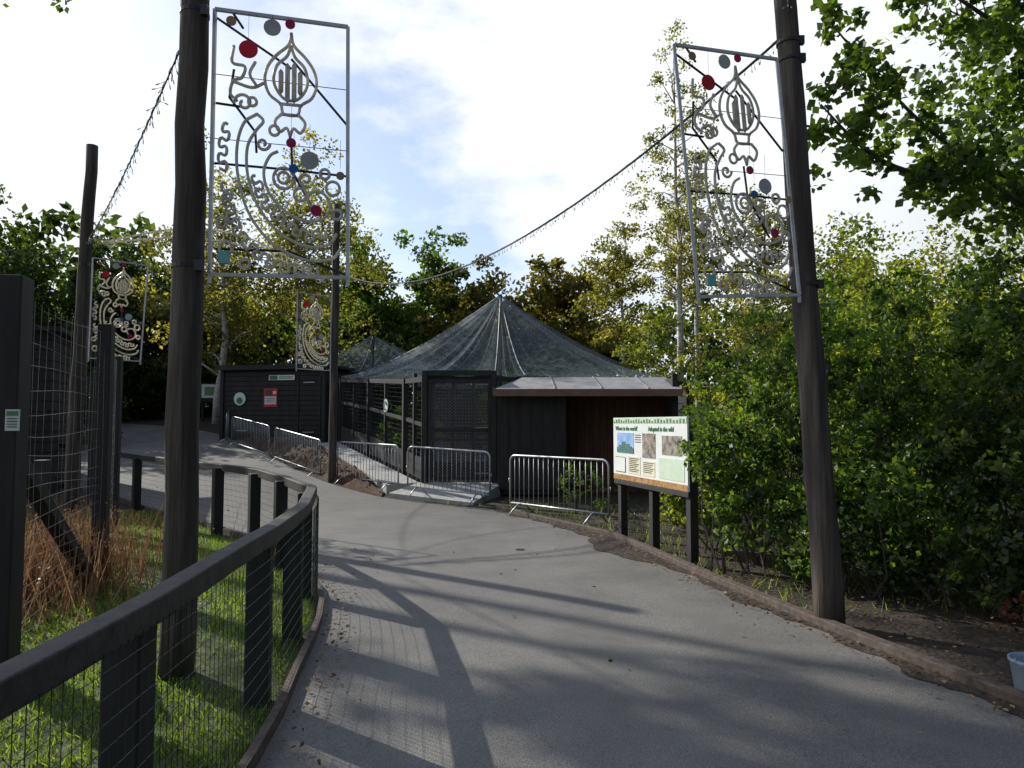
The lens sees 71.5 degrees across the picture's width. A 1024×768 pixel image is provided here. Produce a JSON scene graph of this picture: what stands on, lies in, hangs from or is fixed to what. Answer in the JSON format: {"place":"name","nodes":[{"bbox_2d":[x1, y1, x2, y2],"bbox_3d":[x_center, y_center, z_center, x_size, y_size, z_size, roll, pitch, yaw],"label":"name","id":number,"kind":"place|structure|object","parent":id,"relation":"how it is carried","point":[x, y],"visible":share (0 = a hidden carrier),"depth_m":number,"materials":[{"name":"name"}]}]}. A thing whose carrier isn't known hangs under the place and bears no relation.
{"place":"outdoors","nodes":[
{"label":"outdoors","id":0,"kind":"place"},
{"bbox_2d":[0,509,314,767],"bbox_3d":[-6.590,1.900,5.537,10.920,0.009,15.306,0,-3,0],"label":"lawn","id":1,"kind":"structure","parent":0,"point":[204,676],"depth_m":4.27,"materials":[{"name":"green plant"}]},
{"bbox_2d":[21,487,282,642],"bbox_3d":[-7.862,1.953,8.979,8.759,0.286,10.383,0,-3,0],"label":"long grass","id":2,"kind":"structure","parent":1,"relation":"on","point":[68,511],"depth_m":6.55,"materials":[{"name":"plant"}]},
{"bbox_2d":[0,443,318,767],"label":"post and rail fence","id":3,"kind":"object","parent":1,"relation":"on","point":[119,641],"visible":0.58,"depth_m":2.86,"materials":[{"name":"wood"}]},
{"bbox_2d":[157,0,209,680],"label":"timber pole","id":4,"kind":"object","parent":1,"relation":"on","point":[181,468],"visible":0.94,"depth_m":4.56,"materials":[{"name":"brown wood"}]},
{"bbox_2d":[87,50,178,243],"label":"string lights","id":5,"kind":"object","parent":4,"relation":"attached to","point":[158,101],"visible":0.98,"depth_m":6.41,"materials":[{"name":"plastic"}]},
{"bbox_2d":[207,7,349,286],"bbox_3d":[-1.552,-1.593,4.789,0.914,1.877,0.090,1,-3,-12],"label":"decorative light panel","id":6,"kind":"object","parent":4,"relation":"attached to","point":[248,47],"visible":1,"depth_m":4.78,"materials":[{"name":"paint"}]},
{"bbox_2d":[0,0,1023,406],"label":"sky","id":7,"kind":"structure","parent":0,"point":[484,120],"materials":[{"name":"white"}]},
{"bbox_2d":[26,410,1023,686],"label":"ground","id":8,"kind":"structure","parent":0,"point":[940,626],"depth_m":6.75,"materials":[{"name":"soil"}]},
{"bbox_2d":[0,184,104,326],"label":"ash tree","id":9,"kind":"object","parent":8,"relation":"on","point":[24,262],"visible":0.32,"depth_m":30.09,"materials":[{"name":"green plant"}]},
{"bbox_2d":[28,325,93,492],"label":"dark animal shed","id":10,"kind":"structure","parent":8,"relation":"on","point":[50,394],"depth_m":15.29,"materials":[{"name":"wood"}]},
{"bbox_2d":[50,0,71,13],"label":"sycamore tree","id":11,"kind":"object","parent":8,"relation":"on","point":[59,8],"visible":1,"depth_m":24.81,"materials":[{"name":"green plant"}]},
{"bbox_2d":[0,274,123,663],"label":"enclosure fence","id":12,"kind":"object","parent":8,"relation":"on","point":[22,477],"visible":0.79,"depth_m":5.16,"materials":[{"name":"grey metal"}]},
{"bbox_2d":[5,409,19,430],"bbox_3d":[-3.290,0.238,4.681,0.085,0.140,0.015,0,-3,-9],"label":"notice plate","id":13,"kind":"object","parent":12,"relation":"attached to","point":[12,419],"visible":1,"depth_m":4.68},
{"bbox_2d":[63,144,97,511],"bbox_3d":[-7.884,-1.012,12.999,0.369,6.855,0.276,0,-3,0],"label":"timber pole","id":14,"kind":"object","parent":8,"relation":"on","point":[82,312],"visible":0.88,"depth_m":12.92,"materials":[{"name":"brown wood"}]},
{"bbox_2d":[0,248,78,253],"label":"string lights","id":15,"kind":"object","parent":14,"relation":"attached to","point":[40,249],"visible":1,"depth_m":12.95,"materials":[{"name":"plastic"}]},
{"bbox_2d":[88,257,148,364],"bbox_3d":[-7.254,-1.345,13.117,0.948,1.948,0.098,1,-3,-25],"label":"decorative light panel","id":16,"kind":"object","parent":14,"relation":"attached to","point":[123,285],"visible":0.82,"depth_m":13.11,"materials":[{"name":"paint"}]},
{"bbox_2d":[94,235,234,285],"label":"string lights","id":17,"kind":"object","parent":14,"relation":"attached to","point":[149,268],"visible":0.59,"depth_m":15.59,"materials":[{"name":"rubber"}]},
{"bbox_2d":[96,228,327,284],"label":"light arch","id":18,"kind":"structure","parent":14,"relation":"attached to","point":[114,241],"depth_m":14.17,"materials":[{"name":"metal"}]},
{"bbox_2d":[93,248,332,292],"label":"string lights","id":19,"kind":"object","parent":14,"relation":"attached to","point":[214,285],"visible":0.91,"depth_m":15.00,"materials":[{"name":"rubber"}]},
{"bbox_2d":[33,230,202,409],"bbox_3d":[-18.296,-2.552,31.734,8.008,8.300,7.771,2,-4,-31],"label":"ash tree","id":20,"kind":"object","parent":8,"relation":"on","point":[131,271],"visible":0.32,"depth_m":30.31,"materials":[{"name":"green plant"}]},
{"bbox_2d":[82,333,254,445],"bbox_3d":[-15.326,0.277,26.418,7.179,5.641,15.590,-1,-3,12],"label":"boundary shrub","id":21,"kind":"object","parent":8,"relation":"on","point":[156,374],"visible":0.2,"depth_m":29.19,"materials":[{"name":"green plant"}]},
{"bbox_2d":[121,244,262,397],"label":"beech tree","id":22,"kind":"object","parent":8,"relation":"on","point":[161,351],"visible":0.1,"depth_m":31.64,"materials":[{"name":"green plant"}]},
{"bbox_2d":[62,483,324,767],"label":"path edging","id":23,"kind":"object","parent":8,"relation":"on","point":[253,755],"visible":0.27,"depth_m":4.17,"materials":[{"name":"grey concrete"}]},
{"bbox_2d":[200,383,215,420],"bbox_3d":[-12.050,0.755,28.962,1.250,1.575,0.160,0,-3,0],"label":"notice board","id":24,"kind":"object","parent":8,"relation":"on","point":[207,392],"visible":0.38,"depth_m":28.92,"materials":[{"name":"plastic"}]},
{"bbox_2d":[122,126,331,423],"bbox_3d":[-11.594,-4.144,28.069,8.576,11.567,6.884,0,-3,0],"label":"birch tree","id":25,"kind":"object","parent":8,"relation":"on","point":[224,303],"visible":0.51,"depth_m":27.84,"materials":[{"name":"green plant"}]},
{"bbox_2d":[215,363,368,442],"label":"boarded shed","id":26,"kind":"structure","parent":8,"relation":"on","point":[288,397],"depth_m":23.82,"materials":[{"name":"wood"}]},
{"bbox_2d":[214,128,393,368],"bbox_3d":[-8.429,-4.569,29.832,8.417,12.338,7.066,-2,-4,35],"label":"birch tree","id":27,"kind":"object","parent":8,"relation":"on","point":[294,210],"visible":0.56,"depth_m":29.49,"materials":[{"name":"green plant"}]},
{"bbox_2d":[242,435,383,496],"bbox_3d":[-5.663,2.080,20.172,1.498,1.246,11.884,2,-4,-34],"label":"mulch bed","id":28,"kind":"object","parent":8,"relation":"on","point":[353,481],"visible":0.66,"depth_m":18.95,"materials":[{"name":"brown soil"}]},
{"bbox_2d":[328,203,340,482],"bbox_3d":[-4.261,-0.912,17.072,0.224,6.906,0.214,0,-3,0],"label":"timber pole","id":29,"kind":"object","parent":8,"relation":"on","point":[332,440],"visible":0.88,"depth_m":16.99,"materials":[{"name":"brown wood"}]},
{"bbox_2d":[296,292,331,372],"bbox_3d":[-4.703,-1.227,16.887,0.803,1.927,0.076,1,-3,-15],"label":"decorative light panel","id":30,"kind":"object","parent":29,"relation":"attached to","point":[316,316],"visible":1,"depth_m":16.87,"materials":[{"name":"paint"}]},
{"bbox_2d":[289,226,438,402],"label":"beech tree","id":31,"kind":"object","parent":8,"relation":"on","point":[383,309],"visible":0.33,"depth_m":35.03,"materials":[{"name":"green plant"}]},
{"bbox_2d":[319,442,502,504],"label":"concrete ramp","id":32,"kind":"structure","parent":8,"relation":"on","point":[401,489],"depth_m":15.34,"materials":[{"name":"grey concrete"}]},
{"bbox_2d":[333,441,399,491],"bbox_3d":[-3.300,1.843,16.123,2.414,1.060,0.615,-3,-4,43],"label":"crowd barrier","id":33,"kind":"object","parent":32,"relation":"on","point":[375,480],"visible":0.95,"depth_m":16.10,"materials":[{"name":"metal"}]},
{"bbox_2d":[406,446,491,504],"bbox_3d":[-1.285,1.786,14.098,2.157,1.083,0.615,-2,-4,34],"label":"crowd barrier","id":34,"kind":"object","parent":32,"relation":"on","point":[442,489],"visible":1,"depth_m":14.11,"materials":[{"name":"metal"}]},
{"bbox_2d":[374,225,503,397],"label":"beech tree","id":35,"kind":"object","parent":8,"relation":"on","point":[431,260],"visible":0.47,"depth_m":35.55,"materials":[{"name":"green plant"}]},
{"bbox_2d":[373,365,532,458],"bbox_3d":[-0.334,1.149,22.573,8.097,3.580,3.376,1,-3,-12],"label":"aviary shrub","id":36,"kind":"object","parent":8,"relation":"on","point":[510,369],"visible":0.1,"depth_m":21.68,"materials":[{"name":"green plant"}]},
{"bbox_2d":[412,254,559,408],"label":"hawthorn tree","id":37,"kind":"object","parent":8,"relation":"on","point":[473,295],"visible":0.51,"depth_m":33.59,"materials":[{"name":"green plant"}]},
{"bbox_2d":[320,294,690,482],"bbox_3d":[-1.055,0.292,25.235,12.221,5.450,18.895,2,-4,-34],"label":"netted aviary","id":38,"kind":"object","parent":8,"relation":"on","point":[458,418],"visible":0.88,"depth_m":17.18,"materials":[{"name":"grey metal"}]},
{"bbox_2d":[0,201,1020,448],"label":"distant trees","id":39,"kind":"object","parent":8,"relation":"on","point":[48,221],"visible":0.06,"depth_m":38.35,"materials":[{"name":"green plant"}]},
{"bbox_2d":[0,509,1023,767],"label":"fallen leaves","id":40,"kind":"object","parent":8,"relation":"on","point":[970,695],"visible":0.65,"depth_m":5.32,"materials":[{"name":"brown plant"}]},
{"bbox_2d":[71,322,1010,453],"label":"woodland undergrowth","id":41,"kind":"object","parent":8,"relation":"on","point":[275,355],"visible":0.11,"depth_m":31.43,"materials":[{"name":"green plant"}]},
{"bbox_2d":[502,253,637,376],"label":"hawthorn tree","id":42,"kind":"object","parent":8,"relation":"on","point":[556,296],"visible":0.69,"depth_m":32.94,"materials":[{"name":"green plant"}]},
{"bbox_2d":[493,374,682,494],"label":"keeper shed","id":43,"kind":"structure","parent":8,"relation":"on","point":[560,416],"depth_m":15.49,"materials":[{"name":"grey wood"}]},
{"bbox_2d":[555,457,637,518],"bbox_3d":[1.365,1.842,12.909,1.182,0.968,2.130,1,-3,-10],"label":"rose shrub","id":44,"kind":"object","parent":8,"relation":"on","point":[600,480],"visible":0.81,"depth_m":12.91,"materials":[{"name":"green plant"}]},
{"bbox_2d":[565,221,676,376],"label":"birch tree","id":45,"kind":"object","parent":8,"relation":"on","point":[625,261],"visible":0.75,"depth_m":29.05,"materials":[{"name":"green plant"}]},
{"bbox_2d":[611,295,697,381],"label":"birch tree","id":46,"kind":"object","parent":8,"relation":"on","point":[648,358],"visible":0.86,"depth_m":20.92,"materials":[{"name":"green plant"}]},
{"bbox_2d":[613,416,698,564],"bbox_3d":[1.767,1.288,9.030,0.142,1.730,2.120,1,-3,-15],"label":"information board","id":47,"kind":"object","parent":8,"relation":"on","point":[646,455],"visible":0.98,"depth_m":8.88,"materials":[{"name":"white wood"}]},
{"bbox_2d":[617,18,742,416],"bbox_3d":[5.372,-4.619,23.302,3.673,15.204,3.800,-3,-4,41],"label":"birch tree","id":48,"kind":"object","parent":8,"relation":"on","point":[678,224],"visible":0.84,"depth_m":23.04,"materials":[{"name":"green plant"}]},
{"bbox_2d":[643,145,736,428],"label":"birch tree","id":49,"kind":"object","parent":8,"relation":"on","point":[699,236],"visible":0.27,"depth_m":25.72,"materials":[{"name":"green plant"}]},
{"bbox_2d":[451,500,1020,614],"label":"undergrowth grass","id":50,"kind":"structure","parent":8,"relation":"on","point":[775,582],"depth_m":8.07,"materials":[{"name":"green plant"}]},
{"bbox_2d":[682,267,819,396],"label":"birch tree","id":51,"kind":"object","parent":8,"relation":"on","point":[770,326],"visible":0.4,"depth_m":18.94,"materials":[{"name":"green plant"}]},
{"bbox_2d":[698,183,824,432],"bbox_3d":[8.611,-1.972,24.577,3.548,10.060,4.408,2,-4,-28],"label":"birch tree","id":52,"kind":"object","parent":8,"relation":"on","point":[752,226],"visible":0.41,"depth_m":24.41,"materials":[{"name":"green plant"}]},
{"bbox_2d":[774,0,845,624],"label":"timber pole","id":53,"kind":"object","parent":8,"relation":"on","point":[828,600],"visible":0.89,"depth_m":5.68,"materials":[{"name":"brown wood"}]},
{"bbox_2d":[342,40,776,286],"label":"string lights","id":54,"kind":"object","parent":53,"relation":"attached to","point":[662,138],"visible":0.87,"depth_m":8.27,"materials":[{"name":"plastic"}]},
{"bbox_2d":[672,43,800,304],"bbox_3d":[1.769,-1.620,5.508,1.151,2.081,0.145,1,-3,-21],"label":"decorative light panel","id":55,"kind":"object","parent":53,"relation":"attached to","point":[710,83],"visible":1,"depth_m":5.50,"materials":[{"name":"paint"}]},
{"bbox_2d":[782,0,791,9],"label":"string lights","id":56,"kind":"object","parent":53,"relation":"attached to","point":[788,4],"visible":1,"depth_m":5.72,"materials":[{"name":"plastic"}]},
{"bbox_2d":[648,340,985,533],"bbox_3d":[5.032,0.813,12.051,4.643,2.928,6.249,-1,-3,20],"label":"bramble bush","id":57,"kind":"object","parent":8,"relation":"on","point":[720,399],"visible":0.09,"depth_m":11.44,"materials":[{"name":"green plant"}]},
{"bbox_2d":[713,211,922,462],"bbox_3d":[9.540,-1.201,20.741,6.910,8.162,6.197,0,-3,0],"label":"willow tree","id":58,"kind":"object","parent":8,"relation":"on","point":[823,266],"visible":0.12,"depth_m":20.96,"materials":[{"name":"green plant"}]},
{"bbox_2d":[660,244,1023,608],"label":"laurel hedge","id":59,"kind":"object","parent":8,"relation":"on","point":[867,477],"visible":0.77,"depth_m":7.36,"materials":[{"name":"green plant"}]},
{"bbox_2d":[740,213,1023,528],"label":"hazel tree","id":60,"kind":"object","parent":8,"relation":"on","point":[890,268],"visible":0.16,"depth_m":10.49,"materials":[{"name":"green plant"}]},
{"bbox_2d":[761,212,1010,459],"bbox_3d":[13.133,-1.573,26.434,7.959,9.638,7.922,0,-3,0],"label":"oak tree","id":61,"kind":"object","parent":8,"relation":"on","point":[869,234],"visible":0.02,"depth_m":26.34,"materials":[{"name":"green plant"}]},
{"bbox_2d":[763,221,1011,481],"bbox_3d":[7.294,-0.328,14.964,4.717,6.033,5.730,0,-3,0],"label":"willow tree","id":62,"kind":"object","parent":8,"relation":"on","point":[858,262],"visible":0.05,"depth_m":14.21,"materials":[{"name":"green plant"}]},
{"bbox_2d":[806,0,1023,276],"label":"lime tree","id":63,"kind":"object","parent":8,"relation":"on","point":[998,183],"visible":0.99,"depth_m":7.43,"materials":[{"name":"green plant"}]},
{"bbox_2d":[843,205,1023,500],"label":"willow tree","id":64,"kind":"object","parent":8,"relation":"on","point":[955,234],"visible":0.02,"depth_m":15.49,"materials":[{"name":"green plant"}]},
{"bbox_2d":[878,313,1023,621],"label":"dogwood bush","id":65,"kind":"object","parent":8,"relation":"on","point":[999,539],"visible":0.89,"depth_m":6.05,"materials":[{"name":"green plant"}]},
{"bbox_2d":[983,590,1023,631],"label":"barberry bush","id":66,"kind":"object","parent":8,"relation":"on","point":[1004,612],"visible":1,"depth_m":5.30,"materials":[{"name":"red plant"}]},
{"bbox_2d":[1007,652,1023,690],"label":"plastic bucket","id":67,"kind":"object","parent":8,"relation":"on","point":[1016,659],"visible":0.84,"depth_m":4.11,"materials":[{"name":"white plastic"}]},
{"bbox_2d":[80,424,1023,767],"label":"asphalt path","id":68,"kind":"structure","parent":0,"point":[536,636],"depth_m":4.59,"materials":[{"name":"grey asphalt"}]},
{"bbox_2d":[217,410,232,443],"bbox_3d":[-9.750,1.367,24.562,0.615,1.372,3.020,1,-3,-18],"label":"crowd barrier","id":69,"kind":"object","parent":68,"relation":"on","point":[227,424],"visible":0.48,"depth_m":23.51,"materials":[{"name":"metal"}]},
{"bbox_2d":[226,416,272,457],"bbox_3d":[-8.025,1.615,21.744,0.615,1.287,3.018,3,-4,-41],"label":"crowd barrier","id":70,"kind":"object","parent":68,"relation":"on","point":[268,440],"visible":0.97,"depth_m":21.59,"materials":[{"name":"metal"}]},
{"bbox_2d":[270,427,320,475],"bbox_3d":[-5.750,1.807,18.929,0.615,1.282,3.358,2,-4,-38],"label":"crowd barrier","id":71,"kind":"object","parent":68,"relation":"on","point":[291,432],"visible":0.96,"depth_m":18.82,"materials":[{"name":"metal"}]},
{"bbox_2d":[508,454,610,524],"bbox_3d":[0.720,1.696,11.599,0.615,1.028,2.309,3,-4,-42],"label":"crowd barrier","id":72,"kind":"object","parent":68,"relation":"on","point":[569,458],"visible":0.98,"depth_m":11.57,"materials":[{"name":"metal"}]},
{"bbox_2d":[495,510,1023,717],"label":"soil verge","id":73,"kind":"structure","parent":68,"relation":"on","point":[607,542],"depth_m":5.90,"materials":[{"name":"brown soil"}]},
{"bbox_2d":[496,506,1023,706],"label":"timber path kerb","id":74,"kind":"structure","parent":68,"relation":"on","point":[989,685],"depth_m":5.38,"materials":[{"name":"brown wood"}]}
]}

